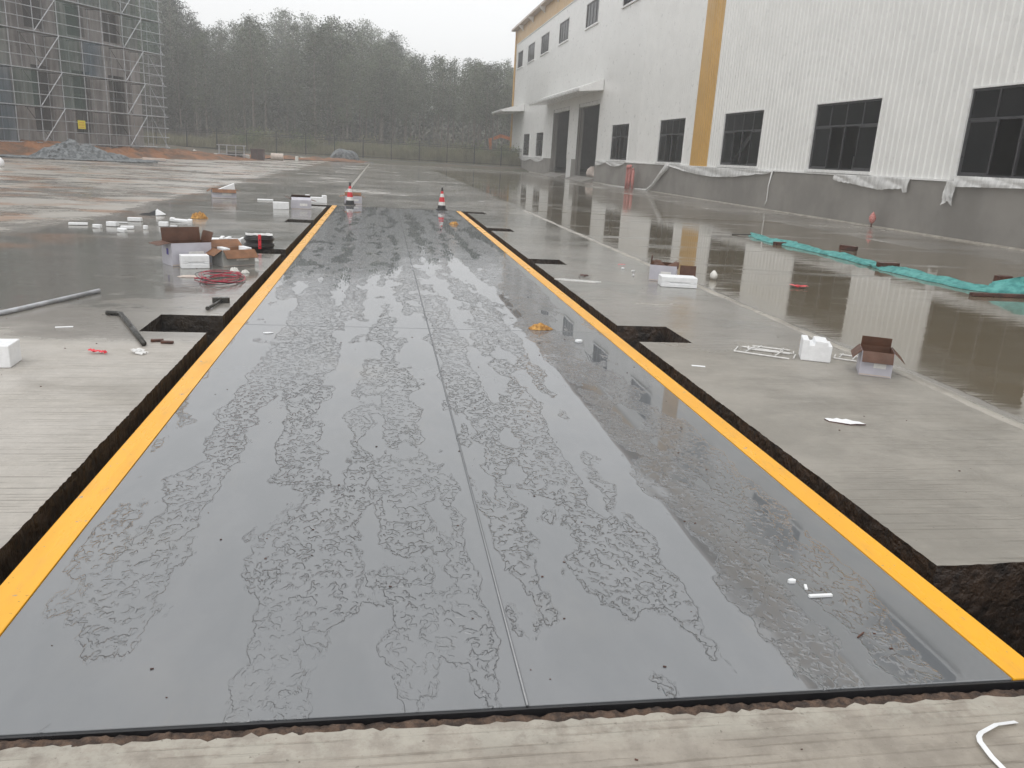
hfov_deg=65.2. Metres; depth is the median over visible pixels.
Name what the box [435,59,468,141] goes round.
eucalyptus tree
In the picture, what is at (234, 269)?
paper ball
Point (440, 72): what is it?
eucalyptus tree
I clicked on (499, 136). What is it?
excavator
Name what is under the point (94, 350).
red tape
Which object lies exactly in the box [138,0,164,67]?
eucalyptus tree
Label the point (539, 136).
window frame
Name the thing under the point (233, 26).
eucalyptus tree
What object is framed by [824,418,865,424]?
torn card
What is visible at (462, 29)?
sky
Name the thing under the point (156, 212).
paper tent
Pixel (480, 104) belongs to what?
eucalyptus tree
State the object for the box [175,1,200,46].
eucalyptus tree
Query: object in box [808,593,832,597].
foam chip
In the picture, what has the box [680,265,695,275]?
brown card
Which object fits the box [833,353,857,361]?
wire loop
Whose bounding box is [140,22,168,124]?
eucalyptus tree
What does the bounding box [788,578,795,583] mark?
foam chip
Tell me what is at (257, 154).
rusty bin
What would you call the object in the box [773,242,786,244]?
timber block
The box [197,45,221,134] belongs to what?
eucalyptus tree
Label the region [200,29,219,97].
eucalyptus tree
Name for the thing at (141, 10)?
eucalyptus tree
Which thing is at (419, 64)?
eucalyptus tree
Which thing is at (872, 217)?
wrapped outlet
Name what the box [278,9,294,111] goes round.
eucalyptus tree
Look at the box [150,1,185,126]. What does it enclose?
eucalyptus tree
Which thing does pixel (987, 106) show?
window frame
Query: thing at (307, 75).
eucalyptus tree
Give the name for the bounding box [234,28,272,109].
eucalyptus tree
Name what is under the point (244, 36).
eucalyptus tree
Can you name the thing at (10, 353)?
foam block
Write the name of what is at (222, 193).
carton
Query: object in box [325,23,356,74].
eucalyptus tree
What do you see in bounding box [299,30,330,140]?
eucalyptus tree
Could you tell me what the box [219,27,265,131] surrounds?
eucalyptus tree
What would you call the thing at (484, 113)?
eucalyptus tree
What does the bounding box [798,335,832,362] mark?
foam block
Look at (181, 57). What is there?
eucalyptus tree
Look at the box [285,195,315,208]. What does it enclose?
carton
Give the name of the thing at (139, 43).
eucalyptus tree
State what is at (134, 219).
foam scrap
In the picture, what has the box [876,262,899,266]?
timber block
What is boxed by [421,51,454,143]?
eucalyptus tree
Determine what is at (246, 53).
eucalyptus tree
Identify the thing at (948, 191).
plastic film
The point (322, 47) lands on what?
eucalyptus tree
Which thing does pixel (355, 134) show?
distant wood
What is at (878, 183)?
plastic film
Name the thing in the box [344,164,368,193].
yard joint line
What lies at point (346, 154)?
covered mound
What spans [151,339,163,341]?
wood splinter
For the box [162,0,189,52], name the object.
eucalyptus tree
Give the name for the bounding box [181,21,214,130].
eucalyptus tree
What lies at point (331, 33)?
eucalyptus tree
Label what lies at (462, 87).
eucalyptus tree
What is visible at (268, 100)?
eucalyptus tree
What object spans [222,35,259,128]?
eucalyptus tree
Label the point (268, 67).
eucalyptus tree
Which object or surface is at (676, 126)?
window frame
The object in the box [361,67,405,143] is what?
eucalyptus tree
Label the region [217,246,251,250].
foam packing
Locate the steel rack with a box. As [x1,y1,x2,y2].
[217,144,245,157]
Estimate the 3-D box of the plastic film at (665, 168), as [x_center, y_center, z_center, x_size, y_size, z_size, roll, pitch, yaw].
[6.978,-12.231,46.871,0.320,1.585,10.483,0,16,-13]
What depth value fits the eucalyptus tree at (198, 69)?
103.36 m
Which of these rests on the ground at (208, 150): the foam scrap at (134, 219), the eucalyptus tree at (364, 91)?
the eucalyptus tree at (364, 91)
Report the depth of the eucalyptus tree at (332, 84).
105.28 m
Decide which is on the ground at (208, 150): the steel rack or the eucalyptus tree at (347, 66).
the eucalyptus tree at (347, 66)
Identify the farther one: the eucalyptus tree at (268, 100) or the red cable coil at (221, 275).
the eucalyptus tree at (268, 100)
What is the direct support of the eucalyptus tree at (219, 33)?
on the ground at (208, 150)
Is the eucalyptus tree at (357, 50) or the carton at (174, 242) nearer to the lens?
the carton at (174, 242)
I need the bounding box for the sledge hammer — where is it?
[205,297,229,309]
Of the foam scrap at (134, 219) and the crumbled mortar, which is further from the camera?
the foam scrap at (134, 219)
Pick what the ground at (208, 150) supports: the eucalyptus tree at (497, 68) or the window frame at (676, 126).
the eucalyptus tree at (497, 68)
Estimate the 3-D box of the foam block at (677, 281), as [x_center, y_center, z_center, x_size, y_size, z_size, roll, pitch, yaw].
[2.046,-1.271,9.897,0.440,0.125,0.240,3,16,-1]
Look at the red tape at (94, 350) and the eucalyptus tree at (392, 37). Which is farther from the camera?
the eucalyptus tree at (392, 37)
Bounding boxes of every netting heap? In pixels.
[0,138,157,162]
[108,152,165,161]
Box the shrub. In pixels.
[490,141,518,160]
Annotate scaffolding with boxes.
[0,0,169,148]
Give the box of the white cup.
[710,270,716,279]
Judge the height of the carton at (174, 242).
0.409 m
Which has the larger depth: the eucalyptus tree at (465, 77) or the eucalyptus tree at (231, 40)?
the eucalyptus tree at (465, 77)
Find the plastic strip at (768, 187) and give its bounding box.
[764,170,772,205]
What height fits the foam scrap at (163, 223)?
0.070 m
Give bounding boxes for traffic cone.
[344,182,355,204]
[436,187,446,209]
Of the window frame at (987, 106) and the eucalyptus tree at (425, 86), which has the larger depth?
the eucalyptus tree at (425, 86)
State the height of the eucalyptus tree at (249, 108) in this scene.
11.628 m
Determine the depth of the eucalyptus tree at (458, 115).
106.56 m
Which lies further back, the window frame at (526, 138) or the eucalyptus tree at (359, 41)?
the eucalyptus tree at (359, 41)
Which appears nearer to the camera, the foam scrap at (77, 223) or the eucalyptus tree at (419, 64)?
the foam scrap at (77, 223)
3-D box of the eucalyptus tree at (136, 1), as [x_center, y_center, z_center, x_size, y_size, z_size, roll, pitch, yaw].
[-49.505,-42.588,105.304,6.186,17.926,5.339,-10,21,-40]
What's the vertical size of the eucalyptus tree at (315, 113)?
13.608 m
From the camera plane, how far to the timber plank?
10.68 m
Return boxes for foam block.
[0,339,21,367]
[179,254,209,268]
[273,201,288,208]
[305,194,326,202]
[658,274,697,288]
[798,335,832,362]
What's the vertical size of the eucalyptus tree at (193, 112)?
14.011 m
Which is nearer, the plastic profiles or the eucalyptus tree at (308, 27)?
the plastic profiles
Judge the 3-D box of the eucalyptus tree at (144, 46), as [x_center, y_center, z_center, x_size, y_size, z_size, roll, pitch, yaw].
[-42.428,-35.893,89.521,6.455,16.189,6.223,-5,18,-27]
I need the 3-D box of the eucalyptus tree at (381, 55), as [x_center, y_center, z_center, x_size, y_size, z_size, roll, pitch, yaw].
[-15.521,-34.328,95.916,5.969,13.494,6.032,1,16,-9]
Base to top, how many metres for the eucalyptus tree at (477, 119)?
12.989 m
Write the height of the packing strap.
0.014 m
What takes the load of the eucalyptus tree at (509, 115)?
on the ground at (208, 150)
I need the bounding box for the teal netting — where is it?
[748,232,1023,293]
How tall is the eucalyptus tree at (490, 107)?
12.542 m
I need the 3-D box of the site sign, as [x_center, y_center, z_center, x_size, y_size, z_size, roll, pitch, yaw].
[-26.769,-16.135,49.824,0.027,0.500,0.560,8,17,17]
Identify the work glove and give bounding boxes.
[528,323,552,329]
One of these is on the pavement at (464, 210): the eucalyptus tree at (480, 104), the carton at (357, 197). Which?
the carton at (357, 197)
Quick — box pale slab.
[142,157,164,160]
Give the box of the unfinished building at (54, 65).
[0,0,143,147]
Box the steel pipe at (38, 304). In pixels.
[0,289,100,314]
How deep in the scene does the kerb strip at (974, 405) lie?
6.80 m
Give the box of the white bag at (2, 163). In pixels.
[0,158,4,166]
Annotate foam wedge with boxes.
[219,183,234,189]
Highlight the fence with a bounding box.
[143,124,521,167]
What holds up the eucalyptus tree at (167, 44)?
on the ground at (208, 150)
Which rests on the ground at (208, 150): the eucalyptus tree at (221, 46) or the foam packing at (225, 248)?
the eucalyptus tree at (221, 46)
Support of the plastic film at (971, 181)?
attached to the factory building at (805, 101)
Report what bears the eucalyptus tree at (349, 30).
on the ground at (208, 150)
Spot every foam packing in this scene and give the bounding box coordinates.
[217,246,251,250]
[223,236,245,244]
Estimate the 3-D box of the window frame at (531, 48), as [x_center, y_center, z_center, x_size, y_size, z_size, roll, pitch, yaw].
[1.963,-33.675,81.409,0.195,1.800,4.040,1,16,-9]
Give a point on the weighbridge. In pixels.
(592, 571)
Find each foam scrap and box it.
[68,222,87,224]
[92,224,101,227]
[106,221,118,226]
[117,228,126,232]
[120,225,133,228]
[127,217,142,220]
[158,221,168,226]
[170,217,192,222]
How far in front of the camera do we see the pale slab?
46.74 m
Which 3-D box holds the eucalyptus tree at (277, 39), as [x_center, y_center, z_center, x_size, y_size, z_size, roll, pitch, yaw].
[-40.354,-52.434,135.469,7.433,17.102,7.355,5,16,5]
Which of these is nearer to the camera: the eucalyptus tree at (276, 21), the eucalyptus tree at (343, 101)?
the eucalyptus tree at (343, 101)
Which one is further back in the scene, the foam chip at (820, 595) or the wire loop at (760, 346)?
the wire loop at (760, 346)
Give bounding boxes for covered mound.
[330,148,372,162]
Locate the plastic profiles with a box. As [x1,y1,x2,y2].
[554,278,600,282]
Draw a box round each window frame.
[516,49,523,69]
[522,133,529,156]
[526,41,535,63]
[534,132,543,156]
[539,31,549,56]
[557,17,569,45]
[584,0,599,30]
[608,123,629,161]
[621,0,637,8]
[654,117,686,164]
[716,109,765,168]
[804,96,883,174]
[950,82,1023,179]
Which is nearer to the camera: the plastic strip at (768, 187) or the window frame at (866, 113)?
the window frame at (866, 113)
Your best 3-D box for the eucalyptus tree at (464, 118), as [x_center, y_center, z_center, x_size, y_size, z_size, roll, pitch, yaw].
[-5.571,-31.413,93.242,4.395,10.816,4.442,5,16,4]
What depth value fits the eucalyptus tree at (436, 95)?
112.69 m
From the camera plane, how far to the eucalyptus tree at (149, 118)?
98.42 m
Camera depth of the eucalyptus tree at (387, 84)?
100.73 m
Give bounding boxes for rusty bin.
[251,149,264,160]
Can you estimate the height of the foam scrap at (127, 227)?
0.040 m
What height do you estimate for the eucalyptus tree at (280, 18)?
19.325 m
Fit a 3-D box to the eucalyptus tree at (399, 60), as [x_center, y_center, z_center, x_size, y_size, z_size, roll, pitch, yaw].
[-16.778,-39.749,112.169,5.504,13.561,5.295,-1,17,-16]
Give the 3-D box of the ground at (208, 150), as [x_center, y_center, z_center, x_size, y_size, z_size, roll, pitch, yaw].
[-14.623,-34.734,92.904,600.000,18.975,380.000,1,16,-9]
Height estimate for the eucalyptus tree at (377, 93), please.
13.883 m
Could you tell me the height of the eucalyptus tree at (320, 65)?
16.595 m
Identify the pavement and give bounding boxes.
[0,198,325,584]
[0,695,1023,767]
[311,201,482,216]
[468,208,1023,656]
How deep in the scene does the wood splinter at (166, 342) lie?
5.72 m
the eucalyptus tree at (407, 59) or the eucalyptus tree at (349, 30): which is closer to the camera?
the eucalyptus tree at (349, 30)
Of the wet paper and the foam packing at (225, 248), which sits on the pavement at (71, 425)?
the wet paper
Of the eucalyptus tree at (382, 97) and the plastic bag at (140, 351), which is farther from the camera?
the eucalyptus tree at (382, 97)
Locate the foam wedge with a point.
(231, 186)
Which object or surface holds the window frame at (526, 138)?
in the factory building at (805, 101)
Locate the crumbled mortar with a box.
[0,689,1023,749]
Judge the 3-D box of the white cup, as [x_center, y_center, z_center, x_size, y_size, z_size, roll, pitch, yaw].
[2.714,-1.466,10.771,0.100,0.120,0.095,1,16,-9]
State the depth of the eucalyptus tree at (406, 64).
134.57 m
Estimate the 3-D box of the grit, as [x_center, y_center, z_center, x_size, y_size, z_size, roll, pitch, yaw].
[-0.849,-0.734,7.617,6.727,0.013,12.677,1,16,-9]
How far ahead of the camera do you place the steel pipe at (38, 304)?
6.75 m
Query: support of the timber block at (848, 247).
on the yard at (962, 343)
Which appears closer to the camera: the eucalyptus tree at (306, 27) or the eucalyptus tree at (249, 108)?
the eucalyptus tree at (249, 108)
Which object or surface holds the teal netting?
on the yard at (962, 343)
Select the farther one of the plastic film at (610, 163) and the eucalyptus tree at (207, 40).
the eucalyptus tree at (207, 40)
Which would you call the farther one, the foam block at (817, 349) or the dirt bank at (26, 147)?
the dirt bank at (26, 147)
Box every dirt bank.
[0,139,267,160]
[245,154,366,162]
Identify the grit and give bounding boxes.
[40,239,1021,760]
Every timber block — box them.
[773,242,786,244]
[839,245,857,250]
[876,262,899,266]
[993,275,1012,280]
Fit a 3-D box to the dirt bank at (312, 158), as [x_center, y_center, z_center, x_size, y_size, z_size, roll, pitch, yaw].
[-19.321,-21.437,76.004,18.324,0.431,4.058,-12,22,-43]
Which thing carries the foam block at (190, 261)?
on the pavement at (71, 425)
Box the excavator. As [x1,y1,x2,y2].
[488,134,509,148]
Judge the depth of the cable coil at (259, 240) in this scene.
11.08 m
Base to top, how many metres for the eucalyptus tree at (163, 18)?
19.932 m
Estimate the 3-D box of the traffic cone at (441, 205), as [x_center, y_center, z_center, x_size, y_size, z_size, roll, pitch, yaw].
[-1.804,-4.773,20.616,0.280,0.562,0.280,1,16,-9]
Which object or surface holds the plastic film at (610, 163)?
attached to the factory building at (805, 101)
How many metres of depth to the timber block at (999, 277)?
12.15 m
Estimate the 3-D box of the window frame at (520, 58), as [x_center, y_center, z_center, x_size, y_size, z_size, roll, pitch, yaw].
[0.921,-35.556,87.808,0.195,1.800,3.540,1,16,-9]
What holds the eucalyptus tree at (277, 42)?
on the ground at (208, 150)
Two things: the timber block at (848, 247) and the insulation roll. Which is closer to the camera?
the timber block at (848, 247)
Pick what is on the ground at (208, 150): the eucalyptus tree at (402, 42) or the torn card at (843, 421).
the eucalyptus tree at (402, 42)
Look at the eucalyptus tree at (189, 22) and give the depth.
154.42 m
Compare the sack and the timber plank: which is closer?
the timber plank
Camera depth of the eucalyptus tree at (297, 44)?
142.84 m
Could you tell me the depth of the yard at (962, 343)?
15.19 m
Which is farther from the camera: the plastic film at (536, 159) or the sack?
the plastic film at (536, 159)
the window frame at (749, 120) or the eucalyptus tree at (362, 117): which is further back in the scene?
the eucalyptus tree at (362, 117)
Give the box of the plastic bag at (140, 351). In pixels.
[130,348,147,354]
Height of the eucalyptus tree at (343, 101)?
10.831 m
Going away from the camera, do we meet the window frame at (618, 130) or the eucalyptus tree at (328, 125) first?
the window frame at (618, 130)
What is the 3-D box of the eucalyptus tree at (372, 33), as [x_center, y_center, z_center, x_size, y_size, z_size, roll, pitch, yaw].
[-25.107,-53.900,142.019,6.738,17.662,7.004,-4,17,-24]
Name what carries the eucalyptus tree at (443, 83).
on the ground at (208, 150)
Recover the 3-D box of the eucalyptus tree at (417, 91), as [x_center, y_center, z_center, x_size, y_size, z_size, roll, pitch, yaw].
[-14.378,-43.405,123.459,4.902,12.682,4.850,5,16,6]
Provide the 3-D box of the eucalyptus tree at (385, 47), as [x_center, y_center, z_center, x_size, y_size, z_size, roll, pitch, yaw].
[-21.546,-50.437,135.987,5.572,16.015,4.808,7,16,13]
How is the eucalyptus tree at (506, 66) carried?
on the ground at (208, 150)
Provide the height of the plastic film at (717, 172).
0.419 m
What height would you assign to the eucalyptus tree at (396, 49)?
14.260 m
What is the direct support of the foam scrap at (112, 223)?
on the yard at (962, 343)
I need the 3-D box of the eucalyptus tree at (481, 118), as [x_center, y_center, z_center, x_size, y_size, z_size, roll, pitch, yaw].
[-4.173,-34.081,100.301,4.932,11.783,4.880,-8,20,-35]
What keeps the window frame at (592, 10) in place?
in the factory building at (805, 101)
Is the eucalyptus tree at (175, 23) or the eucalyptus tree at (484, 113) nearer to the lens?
the eucalyptus tree at (484, 113)
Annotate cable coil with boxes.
[194,270,244,284]
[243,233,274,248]
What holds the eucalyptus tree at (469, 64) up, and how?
on the ground at (208, 150)
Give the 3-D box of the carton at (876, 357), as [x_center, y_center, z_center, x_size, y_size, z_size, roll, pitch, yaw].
[2.762,-0.203,6.052,0.362,0.254,0.302,9,17,17]
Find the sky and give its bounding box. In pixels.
[164,0,542,107]
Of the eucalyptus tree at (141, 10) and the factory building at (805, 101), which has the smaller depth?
the factory building at (805, 101)
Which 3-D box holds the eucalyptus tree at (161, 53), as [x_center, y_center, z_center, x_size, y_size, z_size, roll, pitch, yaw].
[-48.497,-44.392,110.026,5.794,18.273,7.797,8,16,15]
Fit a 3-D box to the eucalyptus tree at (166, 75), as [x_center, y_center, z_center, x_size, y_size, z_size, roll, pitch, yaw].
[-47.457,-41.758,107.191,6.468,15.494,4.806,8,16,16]
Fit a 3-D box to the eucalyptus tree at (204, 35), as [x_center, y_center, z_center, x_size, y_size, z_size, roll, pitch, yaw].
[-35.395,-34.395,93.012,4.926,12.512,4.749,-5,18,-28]
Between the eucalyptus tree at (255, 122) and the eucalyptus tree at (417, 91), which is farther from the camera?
the eucalyptus tree at (417, 91)
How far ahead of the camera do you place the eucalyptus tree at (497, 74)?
97.17 m
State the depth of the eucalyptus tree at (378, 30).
147.65 m
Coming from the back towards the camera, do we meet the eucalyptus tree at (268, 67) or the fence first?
the eucalyptus tree at (268, 67)
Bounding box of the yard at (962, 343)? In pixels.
[0,157,1023,423]
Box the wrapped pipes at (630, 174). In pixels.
[624,164,634,188]
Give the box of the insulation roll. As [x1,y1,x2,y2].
[271,153,282,160]
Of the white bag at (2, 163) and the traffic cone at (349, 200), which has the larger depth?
the white bag at (2, 163)
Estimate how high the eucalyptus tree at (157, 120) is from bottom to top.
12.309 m
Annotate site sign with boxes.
[78,120,85,128]
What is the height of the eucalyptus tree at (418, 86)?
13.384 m
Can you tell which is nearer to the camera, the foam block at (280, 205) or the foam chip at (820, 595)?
the foam chip at (820, 595)
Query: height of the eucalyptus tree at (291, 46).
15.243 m
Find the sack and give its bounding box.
[586,166,594,176]
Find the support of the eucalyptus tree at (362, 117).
on the ground at (208, 150)
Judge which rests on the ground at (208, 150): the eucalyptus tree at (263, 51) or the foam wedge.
the eucalyptus tree at (263, 51)
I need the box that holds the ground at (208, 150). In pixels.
[0,101,586,171]
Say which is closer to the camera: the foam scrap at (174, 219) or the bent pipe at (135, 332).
the bent pipe at (135, 332)
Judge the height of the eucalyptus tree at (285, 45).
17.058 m
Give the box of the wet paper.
[177,275,198,276]
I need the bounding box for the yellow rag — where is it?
[191,211,207,218]
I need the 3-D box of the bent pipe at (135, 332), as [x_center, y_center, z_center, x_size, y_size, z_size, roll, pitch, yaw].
[-2.909,-0.439,6.096,0.118,0.040,1.204,-9,20,-36]
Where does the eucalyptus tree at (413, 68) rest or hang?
on the ground at (208, 150)
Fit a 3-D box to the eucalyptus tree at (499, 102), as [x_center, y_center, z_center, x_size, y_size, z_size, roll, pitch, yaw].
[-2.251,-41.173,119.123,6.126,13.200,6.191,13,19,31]
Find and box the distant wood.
[140,45,510,149]
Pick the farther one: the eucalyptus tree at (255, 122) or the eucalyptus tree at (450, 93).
the eucalyptus tree at (450, 93)
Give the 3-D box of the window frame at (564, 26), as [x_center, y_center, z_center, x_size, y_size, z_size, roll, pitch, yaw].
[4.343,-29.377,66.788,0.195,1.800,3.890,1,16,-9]
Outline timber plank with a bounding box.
[969,292,1023,297]
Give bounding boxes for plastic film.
[518,156,542,161]
[595,161,623,166]
[603,163,669,190]
[668,165,771,176]
[833,174,909,192]
[940,180,954,204]
[952,176,1023,188]
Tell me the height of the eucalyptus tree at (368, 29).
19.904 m
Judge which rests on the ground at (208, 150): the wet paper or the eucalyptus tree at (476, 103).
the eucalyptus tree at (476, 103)
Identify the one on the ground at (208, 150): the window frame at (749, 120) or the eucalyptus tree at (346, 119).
the eucalyptus tree at (346, 119)
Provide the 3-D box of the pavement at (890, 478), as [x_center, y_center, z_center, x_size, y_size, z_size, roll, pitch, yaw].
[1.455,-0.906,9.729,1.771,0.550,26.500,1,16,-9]
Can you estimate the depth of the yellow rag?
14.72 m
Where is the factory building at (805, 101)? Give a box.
[492,0,1023,250]
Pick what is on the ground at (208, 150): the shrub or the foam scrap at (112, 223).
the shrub
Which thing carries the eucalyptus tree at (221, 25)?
on the ground at (208, 150)
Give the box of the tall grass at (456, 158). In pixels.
[144,130,540,166]
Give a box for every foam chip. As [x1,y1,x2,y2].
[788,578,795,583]
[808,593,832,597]
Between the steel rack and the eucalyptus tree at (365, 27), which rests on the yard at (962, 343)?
the steel rack
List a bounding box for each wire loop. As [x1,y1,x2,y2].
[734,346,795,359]
[747,345,793,353]
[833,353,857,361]
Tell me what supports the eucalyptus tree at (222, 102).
on the ground at (208, 150)
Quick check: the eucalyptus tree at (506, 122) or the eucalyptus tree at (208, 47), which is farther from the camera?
the eucalyptus tree at (208, 47)
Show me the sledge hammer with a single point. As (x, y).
(216, 301)
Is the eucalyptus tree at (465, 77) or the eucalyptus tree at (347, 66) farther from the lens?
the eucalyptus tree at (465, 77)
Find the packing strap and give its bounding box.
[976,721,1017,767]
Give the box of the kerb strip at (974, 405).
[523,210,1023,429]
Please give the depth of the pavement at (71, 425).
5.33 m
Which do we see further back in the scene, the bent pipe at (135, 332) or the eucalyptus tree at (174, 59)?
the eucalyptus tree at (174, 59)
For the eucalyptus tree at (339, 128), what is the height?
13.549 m
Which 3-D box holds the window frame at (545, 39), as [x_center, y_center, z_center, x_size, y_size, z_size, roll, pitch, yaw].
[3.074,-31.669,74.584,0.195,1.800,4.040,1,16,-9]
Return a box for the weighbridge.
[0,205,1023,740]
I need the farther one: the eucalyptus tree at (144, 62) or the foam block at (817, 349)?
the eucalyptus tree at (144, 62)
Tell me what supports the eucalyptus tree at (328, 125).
on the ground at (208, 150)
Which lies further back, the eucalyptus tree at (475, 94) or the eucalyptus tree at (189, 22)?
the eucalyptus tree at (189, 22)
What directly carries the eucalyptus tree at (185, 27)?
on the ground at (208, 150)
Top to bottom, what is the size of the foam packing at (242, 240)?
0.090 m
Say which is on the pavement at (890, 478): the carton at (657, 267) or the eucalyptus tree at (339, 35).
the carton at (657, 267)
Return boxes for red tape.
[88,348,106,353]
[790,284,808,286]
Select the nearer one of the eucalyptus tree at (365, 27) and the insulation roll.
the insulation roll
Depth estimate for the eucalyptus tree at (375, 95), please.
98.80 m
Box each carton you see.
[148,227,212,265]
[205,239,257,266]
[207,188,240,198]
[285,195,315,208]
[339,192,364,203]
[649,255,678,280]
[851,335,904,378]
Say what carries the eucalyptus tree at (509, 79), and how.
on the ground at (208, 150)
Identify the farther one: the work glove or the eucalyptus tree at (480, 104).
the eucalyptus tree at (480, 104)
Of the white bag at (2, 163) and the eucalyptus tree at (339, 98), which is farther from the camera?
the eucalyptus tree at (339, 98)
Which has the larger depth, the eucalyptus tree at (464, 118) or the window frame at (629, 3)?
the eucalyptus tree at (464, 118)
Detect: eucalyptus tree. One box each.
[135,0,152,58]
[135,0,154,78]
[135,0,161,93]
[136,7,152,92]
[137,3,160,114]
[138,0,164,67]
[139,22,164,133]
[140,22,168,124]
[140,27,180,135]
[141,0,173,114]
[141,11,172,130]
[142,0,178,127]
[144,0,202,135]
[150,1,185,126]
[157,7,196,133]
[161,0,189,78]
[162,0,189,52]
[165,19,192,125]
[172,19,209,135]
[174,14,199,79]
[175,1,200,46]
[176,10,200,52]
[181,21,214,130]
[183,29,211,132]
[185,31,226,138]
[187,24,216,135]
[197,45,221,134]
[200,24,219,111]
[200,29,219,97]
[204,26,234,130]
[204,28,237,132]
[210,39,233,137]
[211,20,231,73]
[214,23,254,116]
[218,19,242,82]
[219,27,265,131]
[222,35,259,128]
[226,13,275,134]
[226,27,259,129]
[229,20,258,108]
[232,26,271,128]
[233,55,272,133]
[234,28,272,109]
[237,43,268,134]
[244,29,281,133]
[247,22,281,132]
[247,36,286,133]
[255,8,304,122]
[258,23,288,111]
[261,8,286,121]
[264,36,297,136]
[267,44,303,141]
[269,22,300,124]
[271,22,301,108]
[272,21,308,140]
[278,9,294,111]
[283,27,344,139]
[286,29,329,133]
[289,21,306,117]
[289,22,326,133]
[290,14,318,98]
[297,21,340,135]
[298,10,318,87]
[299,25,334,117]
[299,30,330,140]
[301,15,362,144]
[307,28,342,145]
[316,42,339,145]
[319,34,361,141]
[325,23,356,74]
[325,62,355,142]
[326,51,368,141]
[327,35,367,141]
[331,57,358,142]
[333,19,371,141]
[344,30,389,142]
[345,14,380,84]
[346,28,372,128]
[350,62,370,137]
[351,60,388,143]
[355,28,378,87]
[357,38,405,143]
[359,52,405,143]
[361,19,379,90]
[361,40,399,143]
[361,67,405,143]
[367,44,394,130]
[368,26,385,61]
[375,39,416,142]
[376,36,401,127]
[382,29,406,142]
[385,41,406,87]
[385,49,413,142]
[388,31,417,58]
[392,49,411,88]
[395,60,426,142]
[398,55,415,90]
[402,56,430,140]
[405,50,436,140]
[407,61,429,130]
[413,54,428,125]
[415,65,431,136]
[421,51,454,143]
[421,56,444,143]
[422,62,456,147]
[423,63,452,144]
[431,56,453,129]
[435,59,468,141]
[439,57,467,145]
[445,71,463,140]
[449,65,481,144]
[453,67,498,142]
[456,59,487,147]
[456,62,471,135]
[460,65,497,146]
[461,58,486,145]
[462,57,471,131]
[462,61,489,149]
[465,64,492,132]
[468,60,487,146]
[473,64,499,146]
[475,70,511,147]
[477,61,511,121]
[482,64,505,147]
[483,62,512,147]
[484,66,501,148]
[497,82,512,146]
[498,69,512,146]
[500,58,512,93]
[501,66,513,148]
[502,89,512,136]
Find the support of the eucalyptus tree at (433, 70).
on the ground at (208, 150)
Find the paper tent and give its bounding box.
[146,209,165,214]
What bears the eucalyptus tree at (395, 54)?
on the ground at (208, 150)
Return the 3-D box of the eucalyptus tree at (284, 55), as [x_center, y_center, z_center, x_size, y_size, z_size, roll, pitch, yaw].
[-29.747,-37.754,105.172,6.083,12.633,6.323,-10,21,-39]
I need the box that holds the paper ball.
[230,267,239,271]
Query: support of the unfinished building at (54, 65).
on the ground at (208, 150)
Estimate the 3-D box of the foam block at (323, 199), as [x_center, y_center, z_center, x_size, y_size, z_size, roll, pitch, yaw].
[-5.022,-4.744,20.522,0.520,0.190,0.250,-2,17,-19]
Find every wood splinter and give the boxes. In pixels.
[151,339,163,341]
[160,340,173,343]
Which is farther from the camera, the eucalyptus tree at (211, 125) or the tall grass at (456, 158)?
the eucalyptus tree at (211, 125)
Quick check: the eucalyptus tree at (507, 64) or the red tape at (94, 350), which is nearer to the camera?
the red tape at (94, 350)
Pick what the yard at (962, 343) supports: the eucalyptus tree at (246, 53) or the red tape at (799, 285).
the red tape at (799, 285)
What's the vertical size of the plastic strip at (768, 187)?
1.368 m
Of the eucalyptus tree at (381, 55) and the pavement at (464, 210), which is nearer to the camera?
the pavement at (464, 210)
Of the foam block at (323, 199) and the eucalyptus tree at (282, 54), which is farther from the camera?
the eucalyptus tree at (282, 54)
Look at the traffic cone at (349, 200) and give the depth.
20.38 m
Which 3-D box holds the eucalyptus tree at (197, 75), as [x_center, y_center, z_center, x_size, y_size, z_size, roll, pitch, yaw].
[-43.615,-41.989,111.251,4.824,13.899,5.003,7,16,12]
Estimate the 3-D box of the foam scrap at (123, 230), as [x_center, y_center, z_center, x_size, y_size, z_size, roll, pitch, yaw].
[-5.883,-2.321,12.074,0.151,0.050,0.116,9,19,6]
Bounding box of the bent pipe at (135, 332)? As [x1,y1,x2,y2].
[105,310,146,345]
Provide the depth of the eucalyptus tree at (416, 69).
152.29 m
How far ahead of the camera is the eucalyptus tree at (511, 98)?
118.37 m
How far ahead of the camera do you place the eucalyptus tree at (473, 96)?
98.21 m
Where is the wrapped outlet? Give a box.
[869,212,875,226]
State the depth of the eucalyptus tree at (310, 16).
146.27 m
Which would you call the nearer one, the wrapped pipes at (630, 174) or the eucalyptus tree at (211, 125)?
the wrapped pipes at (630, 174)
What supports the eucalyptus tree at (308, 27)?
on the ground at (208, 150)
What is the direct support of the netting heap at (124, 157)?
on the yard at (962, 343)
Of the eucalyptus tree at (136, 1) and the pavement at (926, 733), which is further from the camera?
the eucalyptus tree at (136, 1)
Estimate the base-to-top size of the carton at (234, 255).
0.271 m
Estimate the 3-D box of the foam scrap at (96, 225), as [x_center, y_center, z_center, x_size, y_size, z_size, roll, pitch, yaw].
[-6.434,-2.451,12.423,0.138,0.050,0.099,-2,19,-33]

